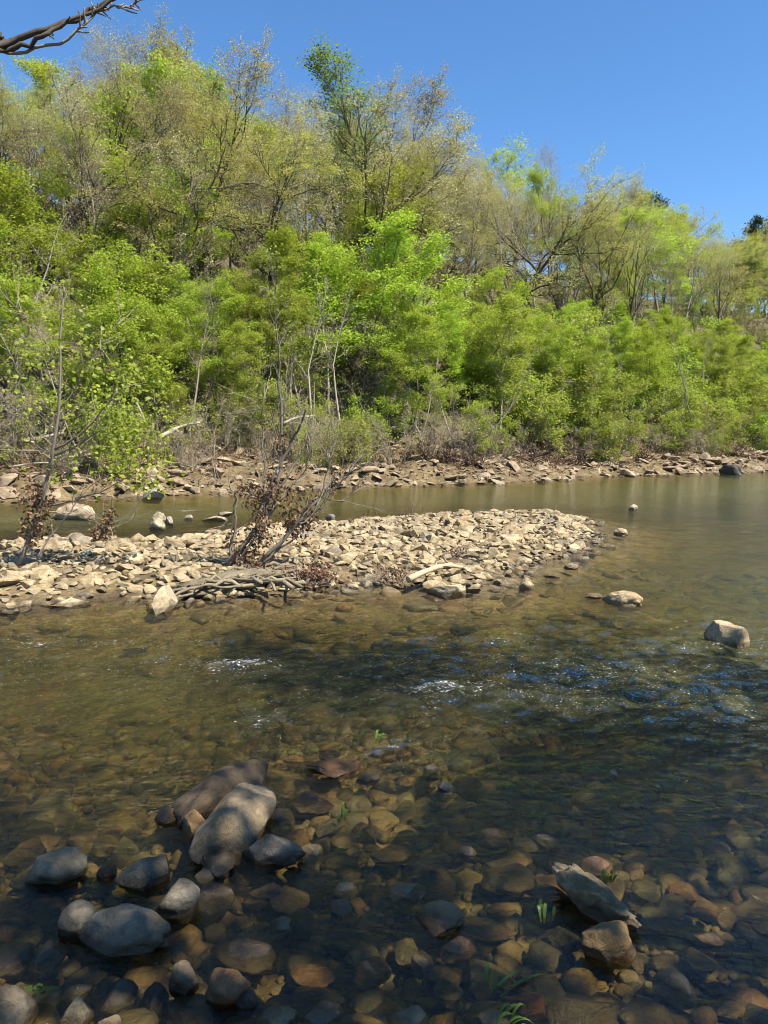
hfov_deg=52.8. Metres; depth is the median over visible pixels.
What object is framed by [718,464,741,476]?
boulder
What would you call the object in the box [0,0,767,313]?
sky
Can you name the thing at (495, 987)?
water grass
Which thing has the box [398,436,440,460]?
root wad
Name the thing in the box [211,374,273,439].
green shrub
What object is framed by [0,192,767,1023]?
ground
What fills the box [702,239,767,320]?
budding tree
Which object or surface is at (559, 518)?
stone
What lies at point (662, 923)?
stone
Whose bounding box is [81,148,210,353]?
budding tree
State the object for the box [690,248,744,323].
budding tree
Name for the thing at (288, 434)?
bare shrub
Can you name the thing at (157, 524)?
stone
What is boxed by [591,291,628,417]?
thin tree
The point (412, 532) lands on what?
stone
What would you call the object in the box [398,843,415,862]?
stone
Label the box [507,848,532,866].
stone
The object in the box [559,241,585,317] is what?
thin tree
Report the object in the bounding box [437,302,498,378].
green shrub
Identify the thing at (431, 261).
leafy tree
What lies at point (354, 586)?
stone
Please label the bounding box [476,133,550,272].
budding tree
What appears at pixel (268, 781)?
stone
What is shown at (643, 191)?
budding tree
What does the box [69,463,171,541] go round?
debris sapling
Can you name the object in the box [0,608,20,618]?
stone
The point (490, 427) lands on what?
bare shrub
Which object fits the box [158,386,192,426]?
green shrub
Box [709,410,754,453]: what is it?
green shrub
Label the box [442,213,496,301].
budding tree
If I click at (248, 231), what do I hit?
green shrub
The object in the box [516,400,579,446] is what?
green shrub
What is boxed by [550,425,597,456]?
bare shrub
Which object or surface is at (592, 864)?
stone
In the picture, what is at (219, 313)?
green shrub
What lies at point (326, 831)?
stone
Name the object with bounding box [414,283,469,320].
leafy tree
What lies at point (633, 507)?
stone
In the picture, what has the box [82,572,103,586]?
stone
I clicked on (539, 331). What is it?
leafy tree
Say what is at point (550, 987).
stone
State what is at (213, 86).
budding tree
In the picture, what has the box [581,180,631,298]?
bare tree
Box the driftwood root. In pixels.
[153,555,351,597]
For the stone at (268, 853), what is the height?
0.190 m
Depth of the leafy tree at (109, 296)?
30.52 m
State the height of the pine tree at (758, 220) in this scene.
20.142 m
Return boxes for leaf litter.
[0,419,767,493]
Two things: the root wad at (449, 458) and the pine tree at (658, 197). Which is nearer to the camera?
the root wad at (449, 458)
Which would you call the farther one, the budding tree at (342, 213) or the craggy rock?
the budding tree at (342, 213)
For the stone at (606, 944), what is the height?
0.176 m
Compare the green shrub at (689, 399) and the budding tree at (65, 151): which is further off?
the budding tree at (65, 151)
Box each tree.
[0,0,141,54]
[0,53,100,203]
[0,59,27,160]
[0,68,23,164]
[0,73,47,175]
[0,88,73,233]
[0,112,59,173]
[0,157,109,394]
[0,167,53,284]
[0,183,41,269]
[0,219,54,366]
[0,275,90,433]
[0,306,38,435]
[1,81,74,198]
[2,144,102,260]
[9,111,70,188]
[10,193,82,419]
[13,89,101,196]
[15,311,79,455]
[20,90,68,206]
[20,125,54,209]
[21,74,110,250]
[28,115,159,303]
[30,68,121,315]
[32,109,175,231]
[35,319,84,433]
[36,63,201,283]
[36,74,152,224]
[40,102,88,212]
[41,224,88,298]
[42,95,126,247]
[46,253,117,363]
[48,279,153,452]
[49,59,193,268]
[50,145,141,233]
[52,17,173,268]
[53,47,120,229]
[55,236,195,410]
[62,54,176,232]
[62,84,122,227]
[70,20,157,225]
[70,70,114,210]
[70,287,124,428]
[74,19,136,99]
[76,47,235,297]
[79,57,300,322]
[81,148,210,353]
[93,53,225,229]
[97,253,189,356]
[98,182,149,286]
[99,71,159,156]
[106,2,305,239]
[115,160,236,297]
[122,35,234,226]
[122,298,197,437]
[124,103,218,194]
[131,115,237,354]
[133,51,228,186]
[145,24,300,282]
[156,262,214,374]
[164,271,264,406]
[166,87,240,282]
[173,101,270,157]
[179,192,242,274]
[184,82,287,219]
[185,103,263,215]
[186,268,232,438]
[188,56,238,222]
[195,270,230,425]
[196,91,252,208]
[198,85,268,148]
[198,107,263,266]
[201,89,371,321]
[207,267,301,359]
[214,317,275,430]
[217,126,299,236]
[217,221,311,381]
[220,135,279,241]
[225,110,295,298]
[225,124,263,238]
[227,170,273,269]
[244,112,336,274]
[244,123,309,234]
[249,110,293,229]
[250,315,299,442]
[253,72,314,188]
[255,245,304,457]
[255,285,324,421]
[256,204,480,401]
[258,110,318,229]
[259,93,353,293]
[259,231,304,286]
[262,154,343,235]
[265,115,301,225]
[266,230,378,385]
[281,115,314,199]
[283,346,303,429]
[284,112,350,233]
[286,84,341,229]
[288,125,389,253]
[289,276,342,446]
[291,29,415,314]
[291,95,388,238]
[292,90,490,335]
[297,156,392,254]
[297,182,391,265]
[302,125,369,234]
[306,263,333,417]
[307,121,390,234]
[312,106,407,229]
[313,63,456,246]
[322,287,363,428]
[327,174,391,268]
[328,167,453,357]
[331,148,460,359]
[333,197,425,318]
[335,370,373,440]
[342,277,398,366]
[347,61,460,212]
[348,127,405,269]
[349,214,438,384]
[351,115,431,284]
[357,317,391,419]
[368,356,423,441]
[369,299,461,435]
[375,134,430,235]
[388,129,473,295]
[388,133,436,264]
[391,119,481,273]
[391,175,491,305]
[400,158,479,313]
[401,143,455,275]
[402,124,480,262]
[408,299,474,411]
[412,300,488,401]
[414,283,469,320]
[415,262,553,405]
[416,123,473,206]
[417,212,503,304]
[420,348,441,443]
[426,329,455,447]
[432,178,480,274]
[433,154,508,310]
[437,149,504,260]
[439,150,479,266]
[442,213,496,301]
[445,171,480,273]
[447,162,598,334]
[450,150,495,296]
[455,176,545,328]
[458,173,565,263]
[461,289,543,430]
[462,301,506,350]
[464,172,532,270]
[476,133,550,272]
[476,165,514,273]
[476,179,531,267]
[480,236,532,307]
[481,311,562,370]
[483,347,545,440]
[484,142,645,298]
[487,301,527,433]
[491,183,556,306]
[500,190,539,276]
[506,180,606,289]
[506,216,534,308]
[507,302,565,389]
[509,161,582,276]
[512,178,555,283]
[512,196,548,264]
[520,317,602,394]
[523,187,576,272]
[527,197,604,277]
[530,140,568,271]
[531,164,628,320]
[537,330,565,425]
[541,262,573,334]
[541,298,604,349]
[545,181,658,368]
[545,205,571,280]
[552,228,597,310]
[556,171,649,286]
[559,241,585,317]
[569,208,621,290]
[571,185,643,350]
[571,212,646,326]
[573,338,617,410]
[575,203,626,330]
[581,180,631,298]
[581,188,617,309]
[581,229,687,313]
[582,260,640,333]
[588,196,674,327]
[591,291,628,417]
[597,317,640,385]
[599,302,633,348]
[604,185,665,263]
[607,205,715,320]
[611,352,627,438]
[616,317,685,411]
[629,319,673,362]
[630,193,658,300]
[630,201,668,299]
[630,215,663,327]
[634,306,694,350]
[635,199,684,290]
[637,189,683,297]
[644,304,693,367]
[647,213,709,326]
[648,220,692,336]
[650,208,733,330]
[653,203,688,267]
[658,360,696,446]
[659,207,721,312]
[662,203,730,305]
[663,233,735,332]
[664,327,701,446]
[669,240,722,327]
[672,364,694,438]
[673,331,722,380]
[679,230,713,277]
[681,292,705,333]
[683,327,738,397]
[686,241,755,339]
[689,224,743,295]
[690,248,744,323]
[693,335,716,422]
[698,231,731,303]
[700,317,743,368]
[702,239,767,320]
[703,238,749,317]
[703,253,767,320]
[707,225,758,291]
[710,268,738,352]
[711,261,730,318]
[715,220,767,318]
[716,333,761,377]
[719,232,762,296]
[719,333,762,397]
[723,214,767,294]
[731,252,767,334]
[733,233,767,298]
[736,243,767,318]
[738,346,767,407]
[746,226,767,287]
[749,280,767,319]
[750,340,767,368]
[756,272,766,346]
[757,241,767,317]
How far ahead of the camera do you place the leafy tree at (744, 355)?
67.16 m
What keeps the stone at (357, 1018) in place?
in the river water
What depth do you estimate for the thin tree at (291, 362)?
36.33 m
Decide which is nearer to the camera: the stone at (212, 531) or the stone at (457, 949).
the stone at (457, 949)
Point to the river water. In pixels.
(682, 669)
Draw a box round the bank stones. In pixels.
[0,435,767,505]
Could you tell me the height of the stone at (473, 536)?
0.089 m
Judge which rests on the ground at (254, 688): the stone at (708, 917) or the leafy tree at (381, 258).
the leafy tree at (381, 258)
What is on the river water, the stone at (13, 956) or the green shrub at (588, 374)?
the stone at (13, 956)
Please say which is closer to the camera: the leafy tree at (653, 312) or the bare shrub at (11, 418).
the bare shrub at (11, 418)
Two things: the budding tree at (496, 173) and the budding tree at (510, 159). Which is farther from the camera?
the budding tree at (510, 159)
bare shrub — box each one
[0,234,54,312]
[0,306,42,362]
[0,377,64,465]
[0,387,42,465]
[0,421,22,461]
[1,263,44,355]
[17,395,115,479]
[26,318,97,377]
[35,439,78,475]
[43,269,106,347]
[43,406,80,436]
[73,192,104,237]
[76,204,123,243]
[82,385,152,452]
[142,413,174,457]
[169,427,216,470]
[184,393,253,456]
[210,198,303,261]
[211,404,260,448]
[222,193,258,247]
[226,277,298,338]
[227,241,274,302]
[237,207,287,271]
[242,415,288,459]
[245,217,344,279]
[258,406,329,464]
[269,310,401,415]
[278,304,336,356]
[313,402,361,460]
[317,314,373,365]
[344,411,377,451]
[361,398,426,463]
[408,395,467,460]
[420,405,504,465]
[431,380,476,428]
[437,250,467,289]
[438,398,527,461]
[512,414,547,449]
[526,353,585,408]
[541,421,569,451]
[550,281,594,319]
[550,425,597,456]
[555,256,588,294]
[603,409,640,449]
[613,300,646,327]
[626,289,676,315]
[643,414,668,451]
[655,303,693,335]
[669,404,716,448]
[680,416,724,456]
[705,295,759,341]
[740,306,767,341]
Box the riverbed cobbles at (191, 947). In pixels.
[0,707,767,1023]
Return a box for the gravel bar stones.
[0,509,615,613]
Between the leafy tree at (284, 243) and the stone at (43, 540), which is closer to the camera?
the stone at (43, 540)
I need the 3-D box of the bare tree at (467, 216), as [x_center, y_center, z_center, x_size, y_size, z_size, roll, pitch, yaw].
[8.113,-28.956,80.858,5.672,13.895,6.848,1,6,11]
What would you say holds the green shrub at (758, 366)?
on the ground at (254, 688)
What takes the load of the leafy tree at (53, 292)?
on the ground at (254, 688)
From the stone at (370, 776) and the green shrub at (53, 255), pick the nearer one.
the stone at (370, 776)
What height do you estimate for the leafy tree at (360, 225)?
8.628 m
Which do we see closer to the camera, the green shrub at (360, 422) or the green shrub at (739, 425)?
the green shrub at (360, 422)
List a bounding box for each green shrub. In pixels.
[0,380,96,466]
[1,181,62,273]
[17,235,80,278]
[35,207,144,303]
[42,368,134,437]
[67,402,138,476]
[77,342,135,403]
[78,399,131,449]
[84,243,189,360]
[105,209,134,241]
[117,397,144,429]
[121,404,200,461]
[139,308,216,371]
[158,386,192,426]
[173,221,222,274]
[176,307,270,384]
[178,390,264,448]
[196,281,259,329]
[199,373,292,439]
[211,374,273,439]
[225,206,291,247]
[254,232,318,289]
[262,327,354,394]
[270,211,298,241]
[277,392,334,443]
[290,421,351,465]
[295,409,374,466]
[324,419,391,462]
[332,245,368,287]
[340,393,414,453]
[379,320,427,381]
[391,245,460,276]
[396,397,426,423]
[402,243,442,278]
[419,382,460,421]
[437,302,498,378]
[447,348,526,419]
[449,271,520,327]
[452,381,517,416]
[458,396,501,453]
[463,341,535,398]
[464,331,504,363]
[466,351,549,413]
[466,356,529,415]
[477,311,520,357]
[478,415,527,456]
[485,265,543,292]
[491,340,549,403]
[492,363,558,421]
[495,365,569,436]
[495,386,533,433]
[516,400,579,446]
[517,376,568,431]
[517,383,573,454]
[518,360,609,438]
[521,405,557,430]
[522,352,587,419]
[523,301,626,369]
[526,284,563,311]
[527,368,566,415]
[535,339,586,401]
[545,324,588,372]
[545,350,624,421]
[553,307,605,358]
[553,384,619,441]
[561,389,631,434]
[568,373,642,438]
[574,332,636,374]
[574,371,669,440]
[575,346,615,379]
[576,410,648,463]
[579,325,651,389]
[581,418,625,461]
[585,323,629,371]
[592,352,641,395]
[599,325,650,383]
[621,364,664,408]
[622,387,664,429]
[630,372,697,434]
[635,336,684,389]
[638,278,688,318]
[638,343,701,396]
[638,368,682,404]
[643,345,712,420]
[650,407,704,451]
[660,384,707,437]
[662,377,736,435]
[668,349,715,393]
[673,375,704,415]
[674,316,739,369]
[687,370,737,418]
[687,394,737,455]
[695,284,736,320]
[698,360,767,418]
[702,429,734,456]
[705,397,742,434]
[706,288,759,327]
[707,355,748,381]
[709,360,767,429]
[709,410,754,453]
[714,379,750,405]
[718,358,764,394]
[718,397,751,439]
[734,392,767,443]
[738,325,767,352]
[740,399,767,427]
[742,412,767,450]
[748,350,767,399]
[750,381,767,428]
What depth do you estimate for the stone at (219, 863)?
3.60 m
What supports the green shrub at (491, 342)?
on the ground at (254, 688)
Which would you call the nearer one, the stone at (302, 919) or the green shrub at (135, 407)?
the stone at (302, 919)
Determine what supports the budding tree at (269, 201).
on the ground at (254, 688)
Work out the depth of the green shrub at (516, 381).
43.92 m
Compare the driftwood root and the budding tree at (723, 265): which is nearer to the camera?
the driftwood root
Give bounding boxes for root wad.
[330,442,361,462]
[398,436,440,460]
[432,441,464,465]
[453,444,489,467]
[511,432,555,468]
[541,451,572,465]
[549,440,593,465]
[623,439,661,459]
[722,437,760,462]
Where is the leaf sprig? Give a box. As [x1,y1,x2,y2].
[23,975,60,997]
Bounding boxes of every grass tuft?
[363,504,378,515]
[401,497,428,515]
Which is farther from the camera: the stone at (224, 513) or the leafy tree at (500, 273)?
the leafy tree at (500, 273)
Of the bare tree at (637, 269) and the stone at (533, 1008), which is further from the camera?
the bare tree at (637, 269)
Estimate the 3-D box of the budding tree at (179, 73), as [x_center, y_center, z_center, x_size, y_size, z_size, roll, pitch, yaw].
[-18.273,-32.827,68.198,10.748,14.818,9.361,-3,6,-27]
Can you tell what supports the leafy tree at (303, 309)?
on the ground at (254, 688)
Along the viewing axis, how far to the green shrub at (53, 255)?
43.34 m
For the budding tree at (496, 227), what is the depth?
102.00 m
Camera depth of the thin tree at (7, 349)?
28.03 m
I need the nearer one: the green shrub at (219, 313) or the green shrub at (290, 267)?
the green shrub at (219, 313)
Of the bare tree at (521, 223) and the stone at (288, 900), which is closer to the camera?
the stone at (288, 900)
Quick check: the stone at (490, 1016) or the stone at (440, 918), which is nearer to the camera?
the stone at (490, 1016)
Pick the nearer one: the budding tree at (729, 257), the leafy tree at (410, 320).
the leafy tree at (410, 320)
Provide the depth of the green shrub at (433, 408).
40.46 m
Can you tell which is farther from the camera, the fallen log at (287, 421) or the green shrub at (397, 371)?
the green shrub at (397, 371)
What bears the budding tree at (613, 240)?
on the ground at (254, 688)
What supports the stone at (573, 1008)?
on the riverbed cobbles at (191, 947)
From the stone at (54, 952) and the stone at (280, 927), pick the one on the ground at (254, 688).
the stone at (280, 927)
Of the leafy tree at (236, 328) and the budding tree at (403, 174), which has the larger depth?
the budding tree at (403, 174)
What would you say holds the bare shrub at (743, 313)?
on the ground at (254, 688)
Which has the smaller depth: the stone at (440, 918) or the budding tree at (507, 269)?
the stone at (440, 918)
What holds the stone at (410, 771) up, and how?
on the ground at (254, 688)
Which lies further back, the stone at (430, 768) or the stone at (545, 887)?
the stone at (430, 768)
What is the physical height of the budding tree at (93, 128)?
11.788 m
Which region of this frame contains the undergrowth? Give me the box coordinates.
[0,200,767,461]
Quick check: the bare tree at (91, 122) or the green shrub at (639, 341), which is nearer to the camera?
the green shrub at (639, 341)
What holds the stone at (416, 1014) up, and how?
in the river water
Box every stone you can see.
[0,557,7,562]
[0,575,23,586]
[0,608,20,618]
[0,876,4,887]
[0,910,35,943]
[0,942,37,979]
[0,978,8,986]
[0,985,38,1023]
[2,570,24,576]
[3,838,46,870]
[5,543,19,548]
[5,567,19,570]
[13,865,46,897]
[14,556,46,564]
[15,925,44,945]
[15,982,34,997]
[16,546,46,556]
[20,580,35,588]
[25,846,87,889]
[28,939,67,978]
[29,568,58,578]
[32,908,60,933]
[35,1002,60,1023]
[37,536,50,542]
[43,539,63,548]
[47,598,91,608]
[52,553,65,556]
[57,861,99,894]
[57,899,96,947]
[58,553,79,560]
[60,984,93,1003]
[60,996,93,1023]
[69,533,90,544]
[71,541,81,546]
[77,903,170,961]
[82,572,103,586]
[85,863,98,878]
[88,877,116,892]
[91,835,117,857]
[95,978,138,1018]
[96,863,116,882]
[96,976,120,995]
[97,1014,121,1023]
[114,564,135,570]
[115,854,170,896]
[118,1007,159,1023]
[129,553,143,562]
[130,533,144,541]
[131,852,150,864]
[139,981,168,1023]
[143,534,157,542]
[149,517,164,534]
[150,553,168,558]
[152,511,165,521]
[152,584,177,618]
[154,805,176,827]
[155,878,199,924]
[164,536,185,549]
[164,554,179,561]
[164,565,182,570]
[165,516,173,529]
[166,993,213,1023]
[168,960,198,997]
[171,759,188,771]
[171,759,267,830]
[178,566,194,571]
[181,533,196,540]
[181,764,207,781]
[182,540,195,546]
[182,809,204,845]
[184,515,192,522]
[188,782,276,865]
[192,546,203,550]
[195,866,215,883]
[195,881,234,922]
[200,848,235,878]
[202,516,227,522]
[204,545,215,550]
[205,529,221,533]
[205,967,250,1010]
[210,934,275,974]
[211,590,226,596]
[213,975,247,1022]
[218,512,232,515]
[220,531,244,534]
[223,1014,255,1023]
[234,987,259,1015]
[235,535,253,543]
[241,834,305,873]
[249,882,281,900]
[254,745,268,754]
[261,1005,296,1023]
[262,994,291,1012]
[263,808,294,837]
[265,559,292,565]
[265,776,271,786]
[267,885,309,915]
[270,916,291,939]
[274,527,298,538]
[284,754,304,763]
[285,791,334,814]
[286,908,313,949]
[288,986,344,1023]
[291,963,334,987]
[301,531,317,537]
[301,537,314,544]
[301,844,322,864]
[302,1000,343,1023]
[305,757,358,777]
[313,528,325,532]
[316,818,344,837]
[319,750,339,759]
[323,545,342,556]
[323,851,350,869]
[324,925,382,954]
[325,514,334,520]
[330,832,356,849]
[330,898,358,926]
[333,551,358,562]
[333,881,357,899]
[337,520,349,526]
[338,1013,383,1023]
[339,544,351,551]
[343,877,359,900]
[344,943,379,969]
[346,794,372,811]
[348,584,359,590]
[348,987,384,1014]
[350,539,361,545]
[350,850,368,867]
[354,956,391,990]
[356,576,376,585]
[356,771,379,785]
[363,825,383,838]
[364,808,398,833]
[366,790,389,806]
[366,1000,402,1023]
[370,844,409,868]
[376,533,391,538]
[379,524,393,530]
[386,543,401,550]
[388,1005,432,1023]
[389,883,425,905]
[394,938,418,965]
[395,749,410,761]
[398,775,415,786]
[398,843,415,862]
[400,529,417,537]
[400,765,415,775]
[410,565,438,573]
[410,862,455,901]
[411,851,452,870]
[411,954,434,979]
[415,900,464,936]
[419,531,439,538]
[419,551,435,561]
[419,951,438,967]
[422,580,444,588]
[423,765,442,781]
[424,583,465,599]
[425,534,441,542]
[426,964,461,985]
[433,977,462,1003]
[436,511,447,516]
[438,782,453,792]
[439,838,475,855]
[439,936,475,963]
[453,519,474,525]
[455,526,472,532]
[456,530,470,536]
[457,846,476,859]
[460,516,472,521]
[461,917,516,941]
[462,551,486,558]
[465,535,480,540]
[466,959,512,1001]
[470,828,510,853]
[474,515,483,520]
[477,1008,512,1023]
[480,863,535,896]
[485,856,512,867]
[489,585,506,593]
[490,519,503,523]
[493,818,519,830]
[500,534,518,542]
[502,514,512,518]
[505,524,519,531]
[506,992,545,1021]
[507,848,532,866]
[513,566,528,574]
[513,837,540,852]
[514,556,532,563]
[515,970,565,1008]
[519,578,533,591]
[520,524,535,528]
[532,833,562,851]
[532,874,569,902]
[541,926,581,953]
[542,518,554,523]
[543,574,559,578]
[543,992,623,1023]
[547,853,583,866]
[553,516,565,520]
[554,528,569,535]
[563,563,578,570]
[567,543,579,549]
[570,789,615,813]
[571,522,586,528]
[573,540,585,548]
[579,527,592,533]
[580,856,612,881]
[581,920,636,969]
[584,593,602,598]
[584,779,602,789]
[602,590,642,610]
[608,769,619,780]
[613,528,627,536]
[617,996,675,1023]
[628,504,637,512]
[631,879,660,901]
[635,824,659,843]
[636,906,687,938]
[652,967,697,1009]
[666,881,700,904]
[682,926,723,950]
[684,947,717,973]
[691,907,716,924]
[693,932,724,948]
[707,764,726,776]
[714,855,749,890]
[715,794,742,813]
[736,898,767,922]
[741,1003,767,1023]
[744,849,767,871]
[750,918,767,936]
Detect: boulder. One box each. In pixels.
[52,503,94,529]
[143,487,163,503]
[704,620,749,647]
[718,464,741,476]
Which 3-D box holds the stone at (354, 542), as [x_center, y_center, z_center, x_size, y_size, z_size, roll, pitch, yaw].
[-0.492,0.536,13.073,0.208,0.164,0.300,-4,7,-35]
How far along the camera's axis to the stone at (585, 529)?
15.94 m
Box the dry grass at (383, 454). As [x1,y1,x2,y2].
[0,371,767,473]
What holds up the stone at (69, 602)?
on the ground at (254, 688)
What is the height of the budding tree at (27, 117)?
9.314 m
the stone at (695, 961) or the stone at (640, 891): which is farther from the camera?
the stone at (640, 891)
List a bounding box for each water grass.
[338,802,349,821]
[371,730,386,742]
[484,963,540,997]
[496,1003,530,1023]
[529,812,548,823]
[536,899,555,922]
[600,868,617,883]
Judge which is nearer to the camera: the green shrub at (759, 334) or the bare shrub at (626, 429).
the bare shrub at (626, 429)
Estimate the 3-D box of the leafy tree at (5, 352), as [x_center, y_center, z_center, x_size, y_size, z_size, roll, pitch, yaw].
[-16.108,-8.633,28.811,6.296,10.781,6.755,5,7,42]
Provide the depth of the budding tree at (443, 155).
82.69 m
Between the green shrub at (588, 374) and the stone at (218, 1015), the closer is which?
the stone at (218, 1015)
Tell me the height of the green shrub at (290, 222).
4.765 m
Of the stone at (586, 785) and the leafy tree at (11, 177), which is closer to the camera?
the stone at (586, 785)
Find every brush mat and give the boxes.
[272,555,344,590]
[362,554,414,586]
[442,543,480,558]
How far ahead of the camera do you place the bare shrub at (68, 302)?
37.72 m
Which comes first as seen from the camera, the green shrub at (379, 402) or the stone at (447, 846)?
the stone at (447, 846)
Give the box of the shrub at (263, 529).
[184,340,389,567]
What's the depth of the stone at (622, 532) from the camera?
15.93 m
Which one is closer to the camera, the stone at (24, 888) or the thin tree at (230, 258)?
the stone at (24, 888)
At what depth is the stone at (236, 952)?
3.01 m
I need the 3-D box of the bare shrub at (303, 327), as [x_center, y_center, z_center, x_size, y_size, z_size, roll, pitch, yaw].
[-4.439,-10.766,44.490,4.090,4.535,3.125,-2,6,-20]
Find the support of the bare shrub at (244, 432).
on the ground at (254, 688)
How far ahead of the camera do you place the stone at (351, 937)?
3.14 m
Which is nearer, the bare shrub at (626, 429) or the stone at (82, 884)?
the stone at (82, 884)
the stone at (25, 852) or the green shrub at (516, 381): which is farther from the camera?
the green shrub at (516, 381)
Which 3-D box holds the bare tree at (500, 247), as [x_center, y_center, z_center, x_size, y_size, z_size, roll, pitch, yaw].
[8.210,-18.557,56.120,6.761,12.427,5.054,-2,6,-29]
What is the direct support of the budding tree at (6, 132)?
on the ground at (254, 688)
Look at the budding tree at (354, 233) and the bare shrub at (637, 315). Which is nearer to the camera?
the budding tree at (354, 233)
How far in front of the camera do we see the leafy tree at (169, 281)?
38.12 m
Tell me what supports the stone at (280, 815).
on the ground at (254, 688)
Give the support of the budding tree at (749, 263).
on the ground at (254, 688)
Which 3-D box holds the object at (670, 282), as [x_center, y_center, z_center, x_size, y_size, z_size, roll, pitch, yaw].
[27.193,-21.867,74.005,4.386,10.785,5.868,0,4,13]
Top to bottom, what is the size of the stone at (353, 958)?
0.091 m
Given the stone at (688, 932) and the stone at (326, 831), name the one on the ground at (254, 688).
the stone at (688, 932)
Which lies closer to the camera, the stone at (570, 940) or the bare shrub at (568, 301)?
the stone at (570, 940)
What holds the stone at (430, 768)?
in the river water
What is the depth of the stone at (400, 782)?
4.59 m
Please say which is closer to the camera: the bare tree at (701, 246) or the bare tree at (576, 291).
the bare tree at (576, 291)
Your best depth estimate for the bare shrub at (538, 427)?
42.84 m
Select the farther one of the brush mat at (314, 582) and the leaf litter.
the leaf litter
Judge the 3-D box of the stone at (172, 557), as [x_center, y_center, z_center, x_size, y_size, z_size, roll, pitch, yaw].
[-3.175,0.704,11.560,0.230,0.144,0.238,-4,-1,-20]
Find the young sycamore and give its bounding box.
[0,259,197,566]
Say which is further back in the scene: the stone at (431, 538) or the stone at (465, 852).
the stone at (431, 538)
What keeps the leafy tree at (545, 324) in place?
on the ground at (254, 688)
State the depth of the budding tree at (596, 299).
57.71 m
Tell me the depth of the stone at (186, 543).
12.95 m
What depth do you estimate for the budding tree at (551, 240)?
123.19 m
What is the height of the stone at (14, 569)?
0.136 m
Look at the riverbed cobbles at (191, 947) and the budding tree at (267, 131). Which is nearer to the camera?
the riverbed cobbles at (191, 947)
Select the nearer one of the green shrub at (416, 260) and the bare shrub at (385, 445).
the bare shrub at (385, 445)
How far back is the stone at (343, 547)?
12.37 m
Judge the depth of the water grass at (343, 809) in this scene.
4.12 m
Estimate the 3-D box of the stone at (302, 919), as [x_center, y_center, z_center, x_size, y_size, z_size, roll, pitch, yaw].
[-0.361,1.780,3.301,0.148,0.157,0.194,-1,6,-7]
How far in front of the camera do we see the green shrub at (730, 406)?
53.38 m
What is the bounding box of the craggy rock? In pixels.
[552,862,641,936]
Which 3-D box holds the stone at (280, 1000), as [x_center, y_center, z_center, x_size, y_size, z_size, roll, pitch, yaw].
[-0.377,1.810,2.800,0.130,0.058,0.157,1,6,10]
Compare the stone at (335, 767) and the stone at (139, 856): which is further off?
the stone at (335, 767)
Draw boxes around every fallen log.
[0,423,65,450]
[0,437,33,444]
[8,462,82,468]
[162,420,200,438]
[283,413,314,424]
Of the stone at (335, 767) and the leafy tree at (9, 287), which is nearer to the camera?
the stone at (335, 767)
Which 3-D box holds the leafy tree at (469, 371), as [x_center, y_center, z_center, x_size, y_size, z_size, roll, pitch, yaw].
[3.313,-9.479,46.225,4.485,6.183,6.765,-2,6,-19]
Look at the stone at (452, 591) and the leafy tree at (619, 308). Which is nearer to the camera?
the stone at (452, 591)
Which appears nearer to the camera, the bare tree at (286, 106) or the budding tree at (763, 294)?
the bare tree at (286, 106)
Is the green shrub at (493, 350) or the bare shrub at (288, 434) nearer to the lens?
the bare shrub at (288, 434)
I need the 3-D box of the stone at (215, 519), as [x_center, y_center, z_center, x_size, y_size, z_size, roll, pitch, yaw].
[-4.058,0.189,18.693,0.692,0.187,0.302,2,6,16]
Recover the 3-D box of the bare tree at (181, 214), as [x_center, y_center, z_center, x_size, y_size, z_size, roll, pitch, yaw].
[-10.213,-14.108,39.593,5.332,13.113,7.134,-1,6,-9]
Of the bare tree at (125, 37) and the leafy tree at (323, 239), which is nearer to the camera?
the leafy tree at (323, 239)
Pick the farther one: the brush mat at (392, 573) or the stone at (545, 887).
the brush mat at (392, 573)
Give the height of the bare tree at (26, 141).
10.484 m
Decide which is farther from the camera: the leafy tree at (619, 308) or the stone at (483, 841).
the leafy tree at (619, 308)
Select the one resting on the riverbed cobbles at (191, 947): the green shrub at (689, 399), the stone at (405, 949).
the stone at (405, 949)
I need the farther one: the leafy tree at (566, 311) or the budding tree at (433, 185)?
the budding tree at (433, 185)
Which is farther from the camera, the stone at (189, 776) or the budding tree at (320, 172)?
the budding tree at (320, 172)
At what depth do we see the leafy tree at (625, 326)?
51.66 m
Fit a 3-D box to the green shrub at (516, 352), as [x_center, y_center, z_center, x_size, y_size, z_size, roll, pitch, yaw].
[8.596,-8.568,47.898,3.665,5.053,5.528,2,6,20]
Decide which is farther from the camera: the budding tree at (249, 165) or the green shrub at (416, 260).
the budding tree at (249, 165)
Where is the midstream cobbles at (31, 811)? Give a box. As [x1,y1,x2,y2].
[0,556,767,850]
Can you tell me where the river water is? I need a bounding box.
[0,471,767,1015]
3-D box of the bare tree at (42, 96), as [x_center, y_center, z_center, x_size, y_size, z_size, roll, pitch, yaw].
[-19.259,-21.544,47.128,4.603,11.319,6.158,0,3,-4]
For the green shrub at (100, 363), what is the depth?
32.91 m
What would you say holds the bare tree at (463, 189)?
on the ground at (254, 688)
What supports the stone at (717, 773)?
in the river water
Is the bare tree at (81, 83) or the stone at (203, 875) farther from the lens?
the bare tree at (81, 83)
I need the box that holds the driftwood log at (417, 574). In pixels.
[406,558,462,582]
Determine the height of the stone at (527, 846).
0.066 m
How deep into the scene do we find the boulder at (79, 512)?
18.71 m
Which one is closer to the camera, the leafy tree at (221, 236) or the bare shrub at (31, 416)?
the bare shrub at (31, 416)
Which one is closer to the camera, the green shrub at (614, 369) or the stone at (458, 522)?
the stone at (458, 522)
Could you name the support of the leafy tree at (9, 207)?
on the ground at (254, 688)
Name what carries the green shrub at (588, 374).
on the ground at (254, 688)

